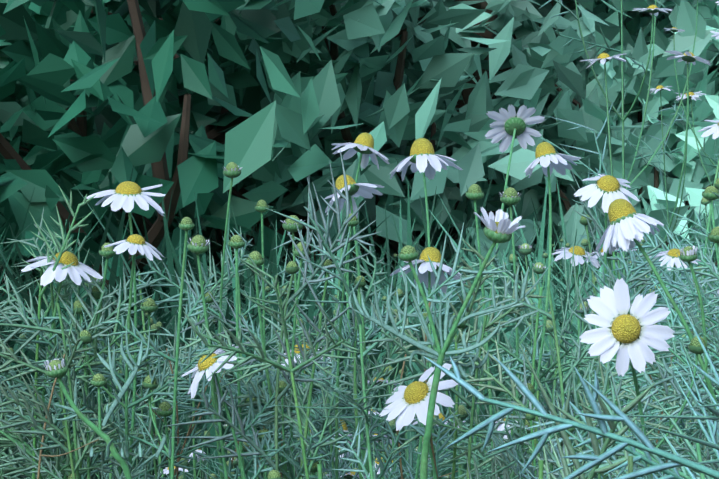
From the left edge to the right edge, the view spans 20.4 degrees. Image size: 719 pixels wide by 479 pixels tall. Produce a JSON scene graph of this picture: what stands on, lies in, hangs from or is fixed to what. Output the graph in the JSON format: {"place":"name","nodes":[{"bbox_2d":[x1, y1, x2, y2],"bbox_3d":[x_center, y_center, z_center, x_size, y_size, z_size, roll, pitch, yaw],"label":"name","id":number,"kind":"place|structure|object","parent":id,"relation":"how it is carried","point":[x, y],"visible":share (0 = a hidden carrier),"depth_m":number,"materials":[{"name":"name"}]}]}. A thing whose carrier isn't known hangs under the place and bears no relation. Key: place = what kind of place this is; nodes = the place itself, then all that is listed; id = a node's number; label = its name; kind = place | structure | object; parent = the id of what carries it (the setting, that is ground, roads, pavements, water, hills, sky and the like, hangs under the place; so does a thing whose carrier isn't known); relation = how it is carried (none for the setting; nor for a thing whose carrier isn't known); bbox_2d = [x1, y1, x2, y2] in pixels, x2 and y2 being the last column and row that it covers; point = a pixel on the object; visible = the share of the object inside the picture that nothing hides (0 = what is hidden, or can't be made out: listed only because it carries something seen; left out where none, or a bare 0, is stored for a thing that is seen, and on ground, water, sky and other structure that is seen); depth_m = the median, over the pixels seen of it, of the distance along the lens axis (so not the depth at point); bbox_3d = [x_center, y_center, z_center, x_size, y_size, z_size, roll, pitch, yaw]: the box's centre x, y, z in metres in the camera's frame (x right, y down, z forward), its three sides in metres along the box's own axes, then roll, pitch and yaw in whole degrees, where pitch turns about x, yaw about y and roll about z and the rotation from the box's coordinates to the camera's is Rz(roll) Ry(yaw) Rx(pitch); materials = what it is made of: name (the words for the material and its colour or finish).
{"place":"outdoors","nodes":[
{"label":"outdoors","id":0,"kind":"place"},
{"bbox_2d":[0,165,718,478],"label":"meadow grass","id":1,"kind":"structure","parent":0,"point":[15,275],"depth_m":1.85,"materials":[{"name":"green plant"}]},
{"label":"ground","id":2,"kind":"structure","parent":0,"visible":0},
{"bbox_2d":[0,251,102,478],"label":"chamomile","id":3,"kind":"object","parent":2,"relation":"on","point":[76,269],"visible":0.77,"depth_m":0.57,"materials":[{"name":"white plant"}]},
{"bbox_2d":[0,243,115,478],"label":"chamomile","id":4,"kind":"object","parent":2,"relation":"on","point":[107,252],"visible":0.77,"depth_m":0.57,"materials":[{"name":"green plant"}]},
{"bbox_2d":[0,313,119,478],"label":"chamomile shoot","id":5,"kind":"object","parent":2,"relation":"on","point":[67,437],"visible":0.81,"depth_m":0.56,"materials":[{"name":"green plant"}]},
{"bbox_2d":[0,273,124,478],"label":"chamomile shoot","id":6,"kind":"object","parent":2,"relation":"on","point":[33,422],"visible":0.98,"depth_m":0.56,"materials":[{"name":"green plant"}]},
{"bbox_2d":[0,224,134,478],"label":"chamomile shoot","id":7,"kind":"object","parent":2,"relation":"on","point":[66,291],"visible":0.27,"depth_m":0.62,"materials":[{"name":"green plant"}]},
{"bbox_2d":[37,354,98,478],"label":"dry stalk","id":8,"kind":"object","parent":2,"relation":"on","point":[42,440],"visible":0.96,"depth_m":0.56,"materials":[{"name":"brown plant"}]},
{"bbox_2d":[0,399,139,478],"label":"chamomile shoot","id":9,"kind":"object","parent":2,"relation":"on","point":[16,437],"visible":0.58,"depth_m":0.57,"materials":[{"name":"green plant"}]},
{"bbox_2d":[0,323,140,478],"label":"chamomile shoot","id":10,"kind":"object","parent":2,"relation":"on","point":[7,461],"visible":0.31,"depth_m":0.60,"materials":[{"name":"green plant"}]},
{"bbox_2d":[1,319,141,478],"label":"chamomile shoot","id":11,"kind":"object","parent":2,"relation":"on","point":[44,354],"visible":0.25,"depth_m":0.63,"materials":[{"name":"green plant"}]},
{"bbox_2d":[0,186,156,478],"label":"chamomile shoot","id":12,"kind":"object","parent":2,"relation":"on","point":[63,248],"visible":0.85,"depth_m":0.57,"materials":[{"name":"green plant"}]},
{"bbox_2d":[0,208,163,475],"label":"chamomile shoot","id":13,"kind":"object","parent":2,"relation":"on","point":[47,335],"visible":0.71,"depth_m":0.58,"materials":[{"name":"green plant"}]},
{"bbox_2d":[22,181,165,464],"bbox_3d":[-0.074,0.188,0.581,0.042,0.410,0.028,0,1,17],"label":"chamomile","id":14,"kind":"object","parent":2,"relation":"on","point":[125,195],"visible":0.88,"depth_m":0.57,"materials":[{"name":"green plant"}]},
{"bbox_2d":[20,256,176,478],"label":"chamomile shoot","id":15,"kind":"object","parent":2,"relation":"on","point":[79,306],"visible":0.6,"depth_m":0.57,"materials":[{"name":"green plant"}]},
{"bbox_2d":[44,319,171,478],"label":"chamomile","id":16,"kind":"object","parent":2,"relation":"on","point":[57,368],"visible":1,"depth_m":0.50,"materials":[{"name":"green plant"}]},
{"bbox_2d":[26,294,201,478],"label":"chamomile shoot","id":17,"kind":"object","parent":2,"relation":"on","point":[146,406],"visible":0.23,"depth_m":0.69,"materials":[{"name":"green plant"}]},
{"bbox_2d":[91,298,157,478],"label":"chamomile","id":18,"kind":"object","parent":2,"relation":"on","point":[149,306],"visible":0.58,"depth_m":0.62,"materials":[{"name":"green plant"}]},
{"bbox_2d":[52,234,199,466],"bbox_3d":[-0.055,0.196,0.568,0.068,0.395,0.038,0,1,-15],"label":"chamomile","id":19,"kind":"object","parent":2,"relation":"on","point":[133,243],"visible":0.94,"depth_m":0.56,"materials":[{"name":"green plant"}]},
{"bbox_2d":[23,326,234,478],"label":"chamomile shoot","id":20,"kind":"object","parent":2,"relation":"on","point":[161,401],"visible":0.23,"depth_m":0.72,"materials":[{"name":"green plant"}]},
{"bbox_2d":[78,271,201,476],"bbox_3d":[-0.074,0.202,0.705,0.056,0.380,0.032,0,1,2],"label":"chamomile shoot","id":21,"kind":"object","parent":2,"relation":"on","point":[168,378],"visible":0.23,"depth_m":0.70,"materials":[{"name":"green plant"}]},
{"bbox_2d":[81,217,214,478],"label":"chamomile","id":22,"kind":"object","parent":2,"relation":"on","point":[186,224],"visible":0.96,"depth_m":0.56,"materials":[{"name":"green plant"}]},
{"bbox_2d":[84,276,217,478],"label":"chamomile","id":23,"kind":"object","parent":2,"relation":"on","point":[163,461],"visible":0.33,"depth_m":0.63,"materials":[{"name":"green plant"}]},
{"bbox_2d":[153,402,172,476],"bbox_3d":[-0.067,0.221,0.601,0.064,0.344,0.031,0,1,14],"label":"chamomile","id":24,"kind":"object","parent":2,"relation":"on","point":[164,409],"visible":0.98,"depth_m":0.60,"materials":[{"name":"green plant"}]},
{"bbox_2d":[119,162,252,478],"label":"chamomile","id":25,"kind":"object","parent":2,"relation":"on","point":[232,170],"visible":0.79,"depth_m":0.68,"materials":[{"name":"green plant"}]},
{"bbox_2d":[129,227,248,478],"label":"chamomile shoot","id":26,"kind":"object","parent":2,"relation":"on","point":[216,287],"visible":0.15,"depth_m":0.75,"materials":[{"name":"green plant"}]},
{"bbox_2d":[137,291,266,478],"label":"chamomile","id":27,"kind":"object","parent":2,"relation":"on","point":[208,299],"visible":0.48,"depth_m":0.61,"materials":[{"name":"green plant"}]},
{"bbox_2d":[153,248,310,478],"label":"chamomile shoot","id":28,"kind":"object","parent":2,"relation":"on","point":[250,308],"visible":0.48,"depth_m":0.73,"materials":[{"name":"green plant"}]},
{"bbox_2d":[170,235,294,478],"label":"chamomile","id":29,"kind":"object","parent":2,"relation":"on","point":[236,242],"visible":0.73,"depth_m":0.56,"materials":[{"name":"green plant"}]},
{"bbox_2d":[181,344,295,478],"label":"chamomile","id":30,"kind":"object","parent":2,"relation":"on","point":[209,365],"visible":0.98,"depth_m":0.55,"materials":[{"name":"white plant"}]},
{"bbox_2d":[187,235,292,478],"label":"chamomile","id":31,"kind":"object","parent":2,"relation":"on","point":[197,245],"visible":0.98,"depth_m":0.55,"materials":[{"name":"green plant"}]},
{"bbox_2d":[223,200,296,478],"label":"chamomile","id":32,"kind":"object","parent":2,"relation":"on","point":[261,206],"visible":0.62,"depth_m":0.69,"materials":[{"name":"green plant"}]},
{"bbox_2d":[217,242,310,478],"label":"chamomile","id":33,"kind":"object","parent":2,"relation":"on","point":[290,468],"visible":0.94,"depth_m":0.56,"materials":[{"name":"green plant"}]},
{"bbox_2d":[181,254,360,478],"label":"chamomile shoot","id":34,"kind":"object","parent":2,"relation":"on","point":[229,349],"visible":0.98,"depth_m":0.54,"materials":[{"name":"green plant"}]},
{"bbox_2d":[164,151,381,478],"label":"chamomile shoot","id":35,"kind":"object","parent":2,"relation":"on","point":[292,268],"visible":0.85,"depth_m":0.55,"materials":[{"name":"green plant"}]},
{"bbox_2d":[222,259,331,478],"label":"chamomile shoot","id":36,"kind":"object","parent":2,"relation":"on","point":[290,416],"visible":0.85,"depth_m":0.56,"materials":[{"name":"green plant"}]},
{"bbox_2d":[223,215,344,478],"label":"chamomile","id":37,"kind":"object","parent":2,"relation":"on","point":[288,225],"visible":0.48,"depth_m":0.64,"materials":[{"name":"green plant"}]},
{"bbox_2d":[246,251,342,478],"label":"chamomile","id":38,"kind":"object","parent":2,"relation":"on","point":[257,258],"visible":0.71,"depth_m":0.55,"materials":[{"name":"green plant"}]},
{"bbox_2d":[234,219,394,478],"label":"chamomile shoot","id":39,"kind":"object","parent":2,"relation":"on","point":[333,332],"visible":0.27,"depth_m":0.69,"materials":[{"name":"green plant"}]},
{"bbox_2d":[295,213,359,478],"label":"chamomile","id":40,"kind":"object","parent":2,"relation":"on","point":[354,221],"visible":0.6,"depth_m":0.59,"materials":[{"name":"green plant"}]},
{"bbox_2d":[275,133,392,463],"bbox_3d":[0.010,0.179,0.650,0.076,0.427,0.030,0,1,-3],"label":"chamomile","id":41,"kind":"object","parent":2,"relation":"on","point":[363,144],"visible":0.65,"depth_m":0.65,"materials":[{"name":"green plant"}]},
{"bbox_2d":[261,241,419,478],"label":"chamomile shoot","id":42,"kind":"object","parent":2,"relation":"on","point":[354,377],"visible":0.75,"depth_m":0.59,"materials":[{"name":"green plant"}]},
{"bbox_2d":[245,300,435,473],"bbox_3d":[-0.011,0.206,0.620,0.064,0.374,0.041,-1,1,-41],"label":"chamomile shoot","id":43,"kind":"object","parent":2,"relation":"on","point":[374,330],"visible":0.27,"depth_m":0.62,"materials":[{"name":"green plant"}]},
{"bbox_2d":[294,371,399,478],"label":"chamomile shoot","id":44,"kind":"object","parent":2,"relation":"on","point":[343,466],"visible":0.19,"depth_m":0.74,"materials":[{"name":"green plant"}]},
{"bbox_2d":[287,406,413,478],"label":"chamomile shoot","id":45,"kind":"object","parent":2,"relation":"on","point":[341,432],"visible":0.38,"depth_m":0.67,"materials":[{"name":"green plant"}]},
{"bbox_2d":[1,0,702,337],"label":"shrub","id":46,"kind":"object","parent":2,"relation":"on","point":[523,80],"visible":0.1,"depth_m":2.85,"materials":[{"name":"green plant"}]},
{"bbox_2d":[0,0,706,376],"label":"shrub","id":47,"kind":"object","parent":2,"relation":"on","point":[138,136],"visible":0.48,"depth_m":2.29,"materials":[{"name":"green plant"}]},
{"bbox_2d":[0,0,718,299],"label":"shrub","id":48,"kind":"object","parent":2,"relation":"on","point":[254,19],"visible":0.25,"depth_m":2.97,"materials":[{"name":"green plant"}]},
{"bbox_2d":[0,0,718,326],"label":"shrub","id":49,"kind":"object","parent":2,"relation":"on","point":[63,15],"visible":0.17,"depth_m":2.88,"materials":[{"name":"green plant"}]},
{"bbox_2d":[0,222,718,478],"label":"daisy plant","id":50,"kind":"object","parent":2,"relation":"on","point":[462,412],"depth_m":0.81,"materials":[{"name":"green plant"}]},
{"bbox_2d":[1,197,718,478],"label":"daisy plant","id":51,"kind":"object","parent":2,"relation":"on","point":[584,243],"depth_m":1.45,"materials":[{"name":"green plant"}]},
{"bbox_2d":[314,175,411,478],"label":"chamomile","id":52,"kind":"object","parent":2,"relation":"on","point":[364,190],"visible":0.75,"depth_m":0.59,"materials":[{"name":"green plant"}]},
{"bbox_2d":[16,0,718,307],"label":"shrub","id":53,"kind":"object","parent":2,"relation":"on","point":[703,12],"visible":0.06,"depth_m":3.67,"materials":[{"name":"green plant"}]},
{"bbox_2d":[266,193,512,478],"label":"chamomile shoot","id":54,"kind":"object","parent":2,"relation":"on","point":[436,288],"visible":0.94,"depth_m":0.54,"materials":[{"name":"green plant"}]},
{"bbox_2d":[310,360,481,478],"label":"chamomile shoot","id":55,"kind":"object","parent":2,"relation":"on","point":[411,450],"visible":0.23,"depth_m":0.74,"materials":[{"name":"green plant"}]},
{"bbox_2d":[379,360,459,478],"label":"chamomile","id":56,"kind":"object","parent":2,"relation":"on","point":[415,395],"visible":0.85,"depth_m":0.53,"materials":[{"name":"white plant"}]},
{"bbox_2d":[383,138,462,478],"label":"chamomile","id":57,"kind":"object","parent":2,"relation":"on","point":[425,159],"visible":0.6,"depth_m":0.65,"materials":[{"name":"white plant"}]},
{"bbox_2d":[390,247,465,478],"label":"chamomile","id":58,"kind":"object","parent":2,"relation":"on","point":[426,274],"visible":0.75,"depth_m":0.61,"materials":[{"name":"white plant"}]},
{"bbox_2d":[348,207,556,478],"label":"chamomile","id":59,"kind":"object","parent":2,"relation":"on","point":[502,227],"visible":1,"depth_m":0.50,"materials":[{"name":"green plant"}]},
{"bbox_2d":[359,298,559,478],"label":"chamomile shoot","id":60,"kind":"object","parent":2,"relation":"on","point":[505,473],"visible":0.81,"depth_m":0.54,"materials":[{"name":"green plant"}]},
{"bbox_2d":[383,239,545,478],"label":"chamomile shoot","id":61,"kind":"object","parent":2,"relation":"on","point":[457,339],"visible":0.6,"depth_m":0.57,"materials":[{"name":"green plant"}]},
{"bbox_2d":[406,391,537,478],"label":"chamomile shoot","id":62,"kind":"object","parent":2,"relation":"on","point":[518,462],"visible":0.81,"depth_m":0.52,"materials":[{"name":"green plant"}]},
{"bbox_2d":[229,5,718,270],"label":"shrub","id":63,"kind":"object","parent":2,"relation":"on","point":[528,26],"visible":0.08,"depth_m":3.36,"materials":[{"name":"green plant"}]},
{"bbox_2d":[417,104,545,478],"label":"chamomile","id":64,"kind":"object","parent":2,"relation":"on","point":[508,126],"visible":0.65,"depth_m":0.66,"materials":[{"name":"white plant"}]},
{"bbox_2d":[440,254,549,455],"bbox_3d":[0.045,0.199,0.626,0.044,0.388,0.061,0,1,2],"label":"chamomile shoot","id":65,"kind":"object","parent":2,"relation":"on","point":[508,345],"visible":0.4,"depth_m":0.61,"materials":[{"name":"green plant"}]},
{"bbox_2d":[411,320,599,478],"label":"chamomile shoot","id":66,"kind":"object","parent":2,"relation":"on","point":[487,467],"visible":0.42,"depth_m":0.63,"materials":[{"name":"green plant"}]},
{"bbox_2d":[427,341,585,473],"bbox_3d":[0.057,0.214,0.685,0.074,0.357,0.039,-1,1,-38],"label":"chamomile shoot","id":67,"kind":"object","parent":2,"relation":"on","point":[543,403],"visible":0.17,"depth_m":0.68,"materials":[{"name":"green plant"}]},
{"bbox_2d":[466,184,553,448],"bbox_3d":[0.036,0.188,0.616,0.032,0.410,0.046,0,1,35],"label":"chamomile","id":68,"kind":"object","parent":2,"relation":"on","point":[474,192],"visible":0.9,"depth_m":0.62,"materials":[{"name":"green plant"}]},
{"bbox_2d":[458,354,575,477],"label":"chamomile shoot","id":69,"kind":"object","parent":2,"relation":"on","point":[571,430],"visible":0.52,"depth_m":0.54,"materials":[{"name":"green plant"}]},
{"bbox_2d":[482,187,558,475],"bbox_3d":[0.050,0.188,0.612,0.025,0.409,0.035,0,1,21],"label":"chamomile","id":70,"kind":"object","parent":2,"relation":"on","point":[510,197],"visible":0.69,"depth_m":0.62,"materials":[{"name":"green plant"}]},
{"bbox_2d":[389,383,662,478],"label":"chamomile shoot","id":71,"kind":"object","parent":2,"relation":"on","point":[475,419],"visible":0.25,"depth_m":0.56,"materials":[{"name":"green plant"}]},
{"bbox_2d":[434,318,633,472],"bbox_3d":[0.040,0.207,0.537,0.071,0.373,0.034,0,1,2],"label":"chamomile shoot","id":72,"kind":"object","parent":2,"relation":"on","point":[504,389],"visible":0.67,"depth_m":0.54,"materials":[{"name":"green plant"}]},
{"bbox_2d":[458,361,634,478],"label":"chamomile shoot","id":73,"kind":"object","parent":2,"relation":"on","point":[529,417],"visible":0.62,"depth_m":0.53,"materials":[{"name":"green plant"}]},
{"bbox_2d":[518,142,580,478],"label":"chamomile","id":74,"kind":"object","parent":2,"relation":"on","point":[548,159],"visible":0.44,"depth_m":0.62,"materials":[{"name":"white plant"}]},
{"bbox_2d":[483,314,619,466],"bbox_3d":[0.067,0.209,0.668,0.057,0.367,0.050,0,1,2],"label":"chamomile shoot","id":75,"kind":"object","parent":2,"relation":"on","point":[580,364],"visible":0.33,"depth_m":0.66,"materials":[{"name":"green plant"}]},
{"bbox_2d":[396,0,718,280],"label":"shrub","id":76,"kind":"object","parent":2,"relation":"on","point":[599,10],"depth_m":3.70,"materials":[{"name":"green plant"}]},
{"bbox_2d":[474,214,658,478],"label":"chamomile shoot","id":77,"kind":"object","parent":2,"relation":"on","point":[580,355],"visible":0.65,"depth_m":0.53,"materials":[{"name":"green plant"}]},
{"bbox_2d":[505,246,632,460],"bbox_3d":[0.070,0.197,0.675,0.048,0.390,0.037,0,1,2],"label":"chamomile","id":78,"kind":"object","parent":2,"relation":"on","point":[579,251],"visible":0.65,"depth_m":0.66,"materials":[{"name":"white plant"}]},
{"bbox_2d":[424,355,718,478],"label":"chamomile shoot","id":79,"kind":"object","parent":2,"relation":"on","point":[646,444],"visible":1,"depth_m":0.27,"materials":[{"name":"green plant"}]},
{"bbox_2d":[519,344,654,478],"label":"chamomile shoot","id":80,"kind":"object","parent":2,"relation":"on","point":[566,470],"visible":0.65,"depth_m":0.30,"materials":[{"name":"green plant"}]},
{"bbox_2d":[523,170,666,474],"bbox_3d":[0.083,0.184,0.693,0.067,0.417,0.078,0,1,2],"label":"chamomile shoot","id":81,"kind":"object","parent":2,"relation":"on","point":[585,220],"visible":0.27,"depth_m":0.69,"materials":[{"name":"green plant"}]},
{"bbox_2d":[538,250,652,423],"bbox_3d":[0.090,0.198,0.696,0.042,0.388,0.045,1,1,41],"label":"chamomile shoot","id":82,"kind":"object","parent":2,"relation":"on","point":[570,353],"visible":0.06,"depth_m":0.69,"materials":[{"name":"green plant"}]},
{"bbox_2d":[490,0,718,472],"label":"daisy plant","id":83,"kind":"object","parent":2,"relation":"on","point":[525,249],"depth_m":1.74,"materials":[{"name":"green plant"}]},
{"bbox_2d":[525,278,706,478],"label":"chamomile","id":84,"kind":"object","parent":2,"relation":"on","point":[634,333],"visible":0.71,"depth_m":0.46,"materials":[{"name":"white plant"}]},
{"bbox_2d":[574,174,660,478],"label":"chamomile","id":85,"kind":"object","parent":2,"relation":"on","point":[609,188],"visible":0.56,"depth_m":0.59,"materials":[{"name":"white plant"}]},
{"bbox_2d":[545,298,718,478],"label":"chamomile shoot","id":86,"kind":"object","parent":2,"relation":"on","point":[670,474],"visible":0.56,"depth_m":0.34,"materials":[{"name":"green plant"}]},
{"bbox_2d":[559,0,718,152],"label":"shrub","id":87,"kind":"object","parent":2,"relation":"on","point":[711,53],"visible":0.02,"depth_m":3.83,"materials":[{"name":"green plant"}]},
{"bbox_2d":[579,352,709,478],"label":"chamomile shoot","id":88,"kind":"object","parent":2,"relation":"on","point":[658,375],"visible":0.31,"depth_m":0.56,"materials":[{"name":"green plant"}]},
{"bbox_2d":[585,351,707,441],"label":"chamomile shoot","id":89,"kind":"object","parent":2,"relation":"on","point":[633,389],"visible":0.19,"depth_m":0.58,"materials":[{"name":"green plant"}]},
{"bbox_2d":[584,319,718,478],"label":"chamomile shoot","id":90,"kind":"object","parent":2,"relation":"on","point":[683,473],"visible":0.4,"depth_m":0.34,"materials":[{"name":"green plant"}]},
{"bbox_2d":[592,252,718,407],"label":"chamomile shoot","id":91,"kind":"object","parent":2,"relation":"on","point":[676,316],"visible":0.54,"depth_m":0.56,"materials":[{"name":"green plant"}]},
{"bbox_2d":[596,199,718,441],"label":"chamomile","id":92,"kind":"object","parent":2,"relation":"on","point":[628,226],"visible":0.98,"depth_m":0.51,"materials":[{"name":"white plant"}]},
{"bbox_2d":[599,378,718,473],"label":"chamomile shoot","id":93,"kind":"object","parent":2,"relation":"on","point":[673,443],"visible":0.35,"depth_m":0.55,"materials":[{"name":"green plant"}]},
{"bbox_2d":[607,120,718,388],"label":"chamomile","id":94,"kind":"object","parent":2,"relation":"on","point":[714,128],"visible":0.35,"depth_m":0.69,"materials":[{"name":"green plant"}]},
{"bbox_2d":[615,206,718,303],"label":"chamomile shoot","id":95,"kind":"object","parent":2,"relation":"on","point":[677,246],"visible":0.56,"depth_m":0.68,"materials":[{"name":"green plant"}]},
{"bbox_2d":[616,318,718,463],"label":"chamomile shoot","id":96,"kind":"object","parent":2,"relation":"on","point":[673,351],"visible":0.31,"depth_m":0.55,"materials":[{"name":"green plant"}]},
{"bbox_2d":[617,400,718,468],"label":"plant","id":97,"kind":"object","parent":2,"relation":"on","point":[713,410],"visible":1,"depth_m":0.28,"materials":[{"name":"green plant"}]},
{"bbox_2d":[628,186,718,317],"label":"chamomile","id":98,"kind":"object","parent":2,"relation":"on","point":[707,194],"visible":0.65,"depth_m":0.63,"materials":[{"name":"green plant"}]},
{"bbox_2d":[633,362,718,470],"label":"chamomile shoot","id":99,"kind":"object","parent":2,"relation":"on","point":[676,412],"visible":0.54,"depth_m":0.53,"materials":[{"name":"green plant"}]},
{"bbox_2d":[638,313,718,476],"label":"chamomile shoot","id":100,"kind":"object","parent":2,"relation":"on","point":[678,347],"visible":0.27,"depth_m":0.57,"materials":[{"name":"green plant"}]},
{"bbox_2d":[641,331,718,434],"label":"chamomile shoot","id":101,"kind":"object","parent":2,"relation":"on","point":[682,367],"visible":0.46,"depth_m":0.55,"materials":[{"name":"green plant"}]},
{"bbox_2d":[649,248,713,475],"bbox_3d":[0.116,0.198,0.649,0.047,0.390,0.035,0,1,2],"label":"chamomile","id":102,"kind":"object","parent":2,"relation":"on","point":[671,258],"visible":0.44,"depth_m":0.65,"materials":[{"name":"white plant"}]},
{"bbox_2d":[647,403,718,478],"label":"chamomile shoot","id":103,"kind":"object","parent":2,"relation":"on","point":[688,454],"visible":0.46,"depth_m":0.54,"materials":[{"name":"green plant"}]},
{"bbox_2d":[653,178,718,358],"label":"chamomile shoot","id":104,"kind":"object","parent":2,"relation":"on","point":[715,293],"visible":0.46,"depth_m":0.61,"materials":[{"name":"green plant"}]},
{"bbox_2d":[659,237,718,420],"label":"chamomile shoot","id":105,"kind":"object","parent":2,"relation":"on","point":[713,274],"visible":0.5,"depth_m":0.55,"materials":[{"name":"green plant"}]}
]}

